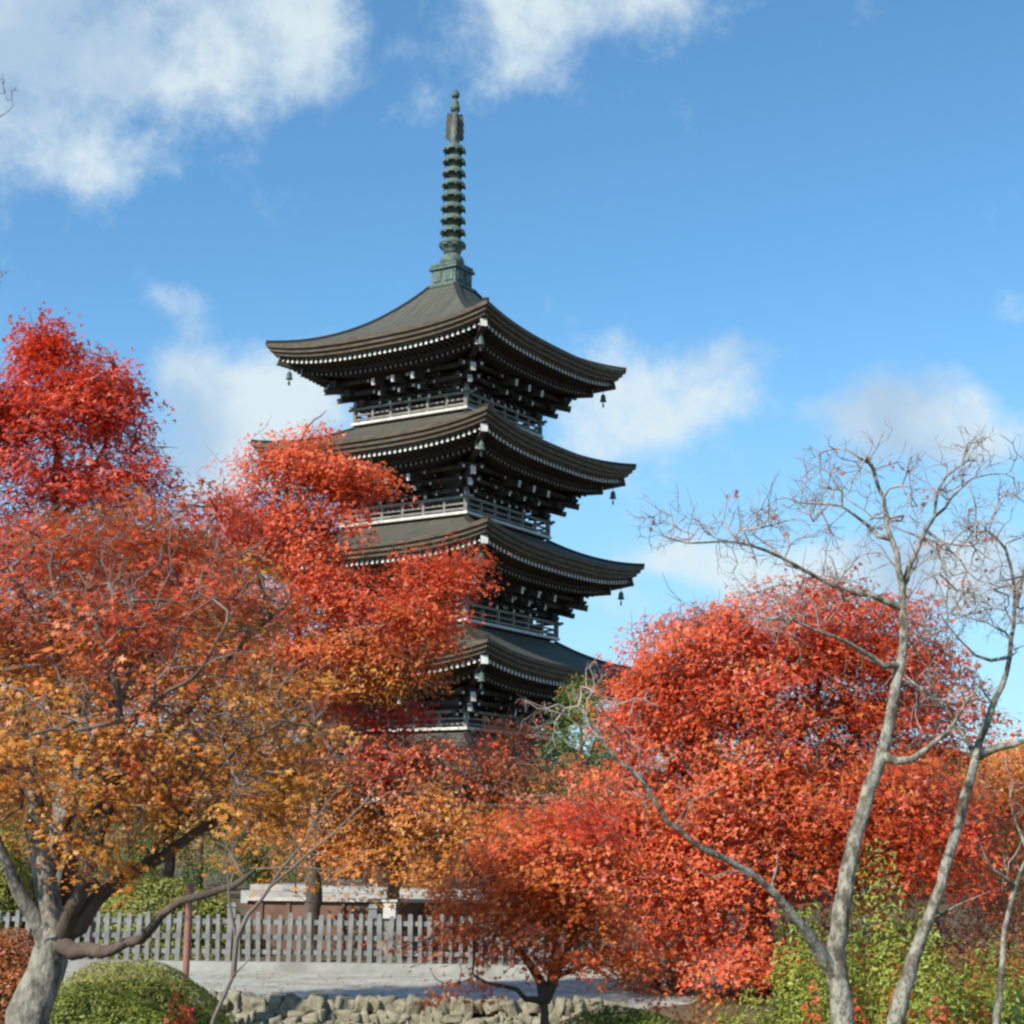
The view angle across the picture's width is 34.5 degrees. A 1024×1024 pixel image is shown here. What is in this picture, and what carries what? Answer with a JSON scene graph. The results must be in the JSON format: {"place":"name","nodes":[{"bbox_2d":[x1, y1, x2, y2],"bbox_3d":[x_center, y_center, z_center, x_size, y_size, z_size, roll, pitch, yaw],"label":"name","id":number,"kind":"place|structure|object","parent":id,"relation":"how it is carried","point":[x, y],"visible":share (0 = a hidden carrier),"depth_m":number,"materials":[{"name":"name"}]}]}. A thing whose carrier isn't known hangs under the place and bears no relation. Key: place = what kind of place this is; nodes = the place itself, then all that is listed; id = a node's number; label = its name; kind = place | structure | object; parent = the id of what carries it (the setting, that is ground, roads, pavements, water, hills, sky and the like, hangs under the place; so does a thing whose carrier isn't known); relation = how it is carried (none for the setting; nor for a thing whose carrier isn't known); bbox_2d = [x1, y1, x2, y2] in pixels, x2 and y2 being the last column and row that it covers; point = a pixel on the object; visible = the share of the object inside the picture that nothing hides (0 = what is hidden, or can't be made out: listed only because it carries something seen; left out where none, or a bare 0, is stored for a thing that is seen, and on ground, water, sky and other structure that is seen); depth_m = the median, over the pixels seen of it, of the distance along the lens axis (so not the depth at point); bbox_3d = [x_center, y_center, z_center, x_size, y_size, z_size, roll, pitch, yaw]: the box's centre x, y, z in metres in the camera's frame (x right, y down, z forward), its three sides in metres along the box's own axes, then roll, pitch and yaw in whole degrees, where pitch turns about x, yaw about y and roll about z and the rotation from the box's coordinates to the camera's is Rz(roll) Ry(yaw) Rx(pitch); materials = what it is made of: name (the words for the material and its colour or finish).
{"place":"outdoors","nodes":[
{"label":"outdoors","id":0,"kind":"place"},
{"bbox_2d":[0,744,1023,879],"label":"hill","id":1,"kind":"structure","parent":0,"point":[178,861],"depth_m":129.58,"materials":[{"name":"plant"}]},
{"bbox_2d":[0,0,1023,776],"label":"sky","id":2,"kind":"structure","parent":0,"point":[786,223],"materials":[{"name":"blue"}]},
{"bbox_2d":[26,868,1023,1023],"bbox_3d":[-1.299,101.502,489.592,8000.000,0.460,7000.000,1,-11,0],"label":"ground","id":3,"kind":"structure","parent":0,"point":[235,894],"depth_m":40.85,"materials":[{"name":"green plant"}]},
{"bbox_2d":[0,72,15,282],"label":"bare tree","id":4,"kind":"object","parent":3,"relation":"on","point":[3,81],"visible":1,"depth_m":16.13,"materials":[{"name":"grey plant"}]},
{"bbox_2d":[0,743,28,869],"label":"evergreen tree","id":5,"kind":"object","parent":3,"relation":"on","point":[15,837],"visible":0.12,"depth_m":61.46,"materials":[{"name":"green plant"}]},
{"bbox_2d":[0,830,33,956],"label":"shrub","id":6,"kind":"object","parent":3,"relation":"on","point":[8,903],"visible":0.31,"depth_m":26.55,"materials":[{"name":"green plant"}]},
{"bbox_2d":[17,867,34,954],"bbox_3d":[-8.325,6.655,27.530,1.804,1.594,1.425,1,-11,0],"label":"shrub","id":7,"kind":"object","parent":3,"relation":"on","point":[30,882],"visible":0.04,"depth_m":27.46,"materials":[{"name":"green plant"}]},
{"bbox_2d":[0,927,58,1023],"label":"shrub","id":8,"kind":"object","parent":3,"relation":"on","point":[14,963],"visible":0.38,"depth_m":13.94,"materials":[{"name":"brown plant"}]},
{"bbox_2d":[21,739,162,890],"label":"evergreen tree","id":9,"kind":"object","parent":3,"relation":"on","point":[94,880],"visible":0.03,"depth_m":63.68,"materials":[{"name":"green plant"}]},
{"bbox_2d":[49,981,174,1023],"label":"clipped shrub","id":10,"kind":"object","parent":3,"relation":"on","point":[77,1009],"visible":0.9,"depth_m":12.53,"materials":[{"name":"green plant"}]},
{"bbox_2d":[55,958,238,1023],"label":"clipped shrub","id":11,"kind":"object","parent":3,"relation":"on","point":[158,990],"visible":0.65,"depth_m":13.55,"materials":[{"name":"green plant"}]},
{"bbox_2d":[0,302,328,984],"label":"maple tree","id":12,"kind":"object","parent":3,"relation":"on","point":[92,399],"visible":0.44,"depth_m":17.73,"materials":[{"name":"red plant"}]},
{"bbox_2d":[73,875,255,958],"bbox_3d":[-6.059,6.926,28.207,3.460,1.410,1.673,1,-11,0],"label":"hedge","id":13,"kind":"object","parent":3,"relation":"on","point":[154,900],"visible":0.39,"depth_m":27.76,"materials":[{"name":"green plant"}]},
{"bbox_2d":[163,983,196,1023],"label":"shrub","id":14,"kind":"object","parent":3,"relation":"on","point":[183,1013],"visible":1,"depth_m":11.72,"materials":[{"name":"brown plant"}]},
{"bbox_2d":[0,592,380,888],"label":"maple tree","id":15,"kind":"object","parent":3,"relation":"on","point":[168,868],"visible":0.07,"depth_m":30.11,"materials":[{"name":"orange plant"}]},
{"bbox_2d":[0,469,404,1023],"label":"maple tree","id":16,"kind":"object","parent":3,"relation":"on","point":[59,918],"visible":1,"depth_m":11.59,"materials":[{"name":"orange plant"}]},
{"bbox_2d":[119,755,285,895],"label":"evergreen tree","id":17,"kind":"object","parent":3,"relation":"on","point":[197,878],"visible":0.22,"depth_m":58.58,"materials":[{"name":"green plant"}]},
{"bbox_2d":[231,828,322,887],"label":"evergreen tree","id":18,"kind":"object","parent":3,"relation":"on","point":[291,877],"visible":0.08,"depth_m":67.25,"materials":[{"name":"green plant"}]},
{"bbox_2d":[206,741,439,1023],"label":"bare tree","id":19,"kind":"object","parent":3,"relation":"on","point":[236,937],"visible":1,"depth_m":10.24,"materials":[{"name":"grey plant"}]},
{"bbox_2d":[147,410,510,960],"bbox_3d":[-3.046,2.740,27.308,6.053,9.215,2.942,1,-11,0],"label":"maple tree","id":20,"kind":"object","parent":3,"relation":"on","point":[413,623],"visible":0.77,"depth_m":27.33,"materials":[{"name":"red plant"}]},
{"bbox_2d":[244,897,490,951],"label":"boundary wall","id":21,"kind":"structure","parent":3,"relation":"on","point":[276,907],"depth_m":29.07,"materials":[{"name":"brown paint"}]},
{"bbox_2d":[382,899,397,961],"bbox_3d":[-1.968,6.732,26.383,0.250,1.030,0.210,1,-11,0],"label":"notice box","id":22,"kind":"object","parent":3,"relation":"on","point":[387,913],"visible":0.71,"depth_m":26.37,"materials":[{"name":"white wood"}]},
{"bbox_2d":[207,990,632,1023],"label":"stone wall","id":23,"kind":"structure","parent":3,"relation":"on","point":[287,1008],"depth_m":18.92,"materials":[{"name":"grey stone"}]},
{"bbox_2d":[224,678,617,959],"bbox_3d":[-1.462,5.006,27.684,6.627,4.946,3.313,1,-11,0],"label":"maple tree","id":24,"kind":"object","parent":3,"relation":"on","point":[397,835],"visible":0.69,"depth_m":27.45,"materials":[{"name":"orange plant"}]},
{"bbox_2d":[208,89,661,909],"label":"pagoda","id":25,"kind":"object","parent":3,"relation":"on","point":[448,381],"visible":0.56,"depth_m":54.75,"materials":[{"name":"brown wood"}]},
{"bbox_2d":[0,902,952,979],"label":"picket fence","id":26,"kind":"object","parent":3,"relation":"on","point":[374,922],"visible":0.4,"depth_m":24.98,"materials":[{"name":"wood"}]},
{"bbox_2d":[358,779,676,1023],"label":"maple tree","id":27,"kind":"object","parent":3,"relation":"on","point":[525,897],"visible":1,"depth_m":15.66,"materials":[{"name":"red plant"}]},
{"bbox_2d":[502,672,645,909],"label":"evergreen tree","id":28,"kind":"object","parent":3,"relation":"on","point":[559,741],"visible":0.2,"depth_m":46.37,"materials":[{"name":"green plant"}]},
{"bbox_2d":[558,1004,678,1023],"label":"clipped shrub","id":29,"kind":"object","parent":3,"relation":"on","point":[608,1018],"visible":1,"depth_m":15.88,"materials":[{"name":"green plant"}]},
{"bbox_2d":[586,706,658,792],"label":"evergreen tree","id":30,"kind":"object","parent":3,"relation":"on","point":[619,740],"visible":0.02,"depth_m":65.17,"materials":[{"name":"green plant"}]},
{"bbox_2d":[634,983,677,1023],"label":"shrub","id":31,"kind":"object","parent":3,"relation":"on","point":[658,1009],"visible":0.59,"depth_m":16.46,"materials":[{"name":"brown plant"}]},
{"bbox_2d":[601,930,743,996],"bbox_3d":[2.136,6.062,22.258,1.780,0.931,1.516,7,-13,-27],"label":"shrub","id":32,"kind":"object","parent":3,"relation":"on","point":[667,981],"visible":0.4,"depth_m":21.94,"materials":[{"name":"brown plant"}]},
{"bbox_2d":[634,736,752,899],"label":"evergreen tree","id":33,"kind":"object","parent":3,"relation":"on","point":[672,774],"visible":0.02,"depth_m":62.89,"materials":[{"name":"green plant"}]},
{"bbox_2d":[672,965,748,1023],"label":"shrub","id":34,"kind":"object","parent":3,"relation":"on","point":[680,1020],"visible":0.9,"depth_m":16.17,"materials":[{"name":"brown plant"}]},
{"bbox_2d":[707,981,793,1023],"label":"shrub","id":35,"kind":"object","parent":3,"relation":"on","point":[743,1015],"visible":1,"depth_m":14.72,"materials":[{"name":"green plant"}]},
{"bbox_2d":[516,417,1023,1023],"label":"bare tree","id":36,"kind":"object","parent":3,"relation":"on","point":[830,959],"visible":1,"depth_m":12.86,"materials":[{"name":"grey plant"}]},
{"bbox_2d":[519,550,1023,1004],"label":"maple tree","id":37,"kind":"object","parent":3,"relation":"on","point":[690,701],"visible":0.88,"depth_m":21.64,"materials":[{"name":"red plant"}]},
{"bbox_2d":[753,889,830,1023],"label":"shrub","id":38,"kind":"object","parent":3,"relation":"on","point":[796,994],"visible":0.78,"depth_m":15.54,"materials":[{"name":"green plant"}]},
{"bbox_2d":[707,898,887,999],"bbox_3d":[3.874,5.796,21.945,2.412,1.378,1.528,-4,-12,20],"label":"shrub","id":39,"kind":"object","parent":3,"relation":"on","point":[769,955],"visible":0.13,"depth_m":21.76,"materials":[{"name":"brown plant"}]},
{"bbox_2d":[800,963,829,1023],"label":"shrub","id":40,"kind":"object","parent":3,"relation":"on","point":[807,1008],"visible":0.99,"depth_m":14.56,"materials":[{"name":"brown plant"}]},
{"bbox_2d":[797,927,880,1023],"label":"shrub","id":41,"kind":"object","parent":3,"relation":"on","point":[848,948],"visible":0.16,"depth_m":16.86,"materials":[{"name":"green plant"}]},
{"bbox_2d":[774,739,907,898],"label":"evergreen tree","id":42,"kind":"object","parent":3,"relation":"on","point":[820,817],"visible":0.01,"depth_m":66.64,"materials":[{"name":"green plant"}]},
{"bbox_2d":[851,974,871,1023],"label":"shrub","id":43,"kind":"object","parent":3,"relation":"on","point":[856,1009],"visible":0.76,"depth_m":13.86,"materials":[{"name":"brown plant"}]},
{"bbox_2d":[840,838,948,1023],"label":"shrub","id":44,"kind":"object","parent":3,"relation":"on","point":[885,982],"visible":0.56,"depth_m":16.23,"materials":[{"name":"green plant"}]},
{"bbox_2d":[876,937,918,1023],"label":"shrub","id":45,"kind":"object","parent":3,"relation":"on","point":[889,998],"visible":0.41,"depth_m":15.08,"materials":[{"name":"green plant"}]},
{"bbox_2d":[846,897,1017,1001],"bbox_3d":[5.425,5.852,22.089,2.506,1.376,1.772,5,-12,-22],"label":"shrub","id":46,"kind":"object","parent":3,"relation":"on","point":[943,947],"visible":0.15,"depth_m":21.88,"materials":[{"name":"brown plant"}]},
{"bbox_2d":[919,987,956,1023],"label":"shrub","id":47,"kind":"object","parent":3,"relation":"on","point":[943,1018],"visible":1,"depth_m":14.30,"materials":[{"name":"brown plant"}]},
{"bbox_2d":[856,472,1023,1023],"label":"bare tree","id":48,"kind":"object","parent":3,"relation":"on","point":[898,1010],"visible":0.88,"depth_m":13.94,"materials":[{"name":"grey plant"}]},
{"bbox_2d":[894,911,990,1023],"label":"shrub","id":49,"kind":"object","parent":3,"relation":"on","point":[949,998],"visible":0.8,"depth_m":14.71,"materials":[{"name":"green plant"}]},
{"bbox_2d":[891,753,1023,902],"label":"evergreen tree","id":50,"kind":"object","parent":3,"relation":"on","point":[960,767],"visible":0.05,"depth_m":62.39,"materials":[{"name":"brown plant"}]},
{"bbox_2d":[920,724,1023,939],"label":"maple tree","id":51,"kind":"object","parent":3,"relation":"on","point":[1017,773],"visible":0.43,"depth_m":25.54,"materials":[{"name":"orange plant"}]},
{"bbox_2d":[921,916,1023,1023],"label":"shrub","id":52,"kind":"object","parent":3,"relation":"on","point":[991,992],"visible":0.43,"depth_m":15.45,"materials":[{"name":"green plant"}]},
{"bbox_2d":[958,959,990,1023],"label":"shrub","id":53,"kind":"object","parent":3,"relation":"on","point":[982,1009],"visible":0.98,"depth_m":14.04,"materials":[{"name":"green plant"}]},
{"bbox_2d":[937,871,1023,1001],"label":"shrub","id":54,"kind":"object","parent":3,"relation":"on","point":[1009,940],"visible":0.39,"depth_m":21.62,"materials":[{"name":"green plant"}]},
{"bbox_2d":[976,757,1023,1023],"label":"bare tree","id":55,"kind":"object","parent":3,"relation":"on","point":[999,996],"visible":1,"depth_m":12.80,"materials":[{"name":"grey plant"}]},
{"bbox_2d":[985,969,1023,1023],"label":"shrub","id":56,"kind":"object","parent":3,"relation":"on","point":[1011,1018],"visible":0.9,"depth_m":14.29,"materials":[{"name":"green plant"}]},
{"bbox_2d":[63,969,1021,1008],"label":"gravel path","id":57,"kind":"structure","parent":0,"point":[412,984],"depth_m":22.61,"materials":[{"name":"grey gravel"}]},
{"bbox_2d":[182,883,193,997],"bbox_3d":[-3.986,5.272,20.246,0.104,1.400,0.104,1,-11,0],"label":"marker post","id":58,"kind":"object","parent":57,"relation":"on","point":[187,935],"visible":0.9,"depth_m":20.23,"materials":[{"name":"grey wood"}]}
]}

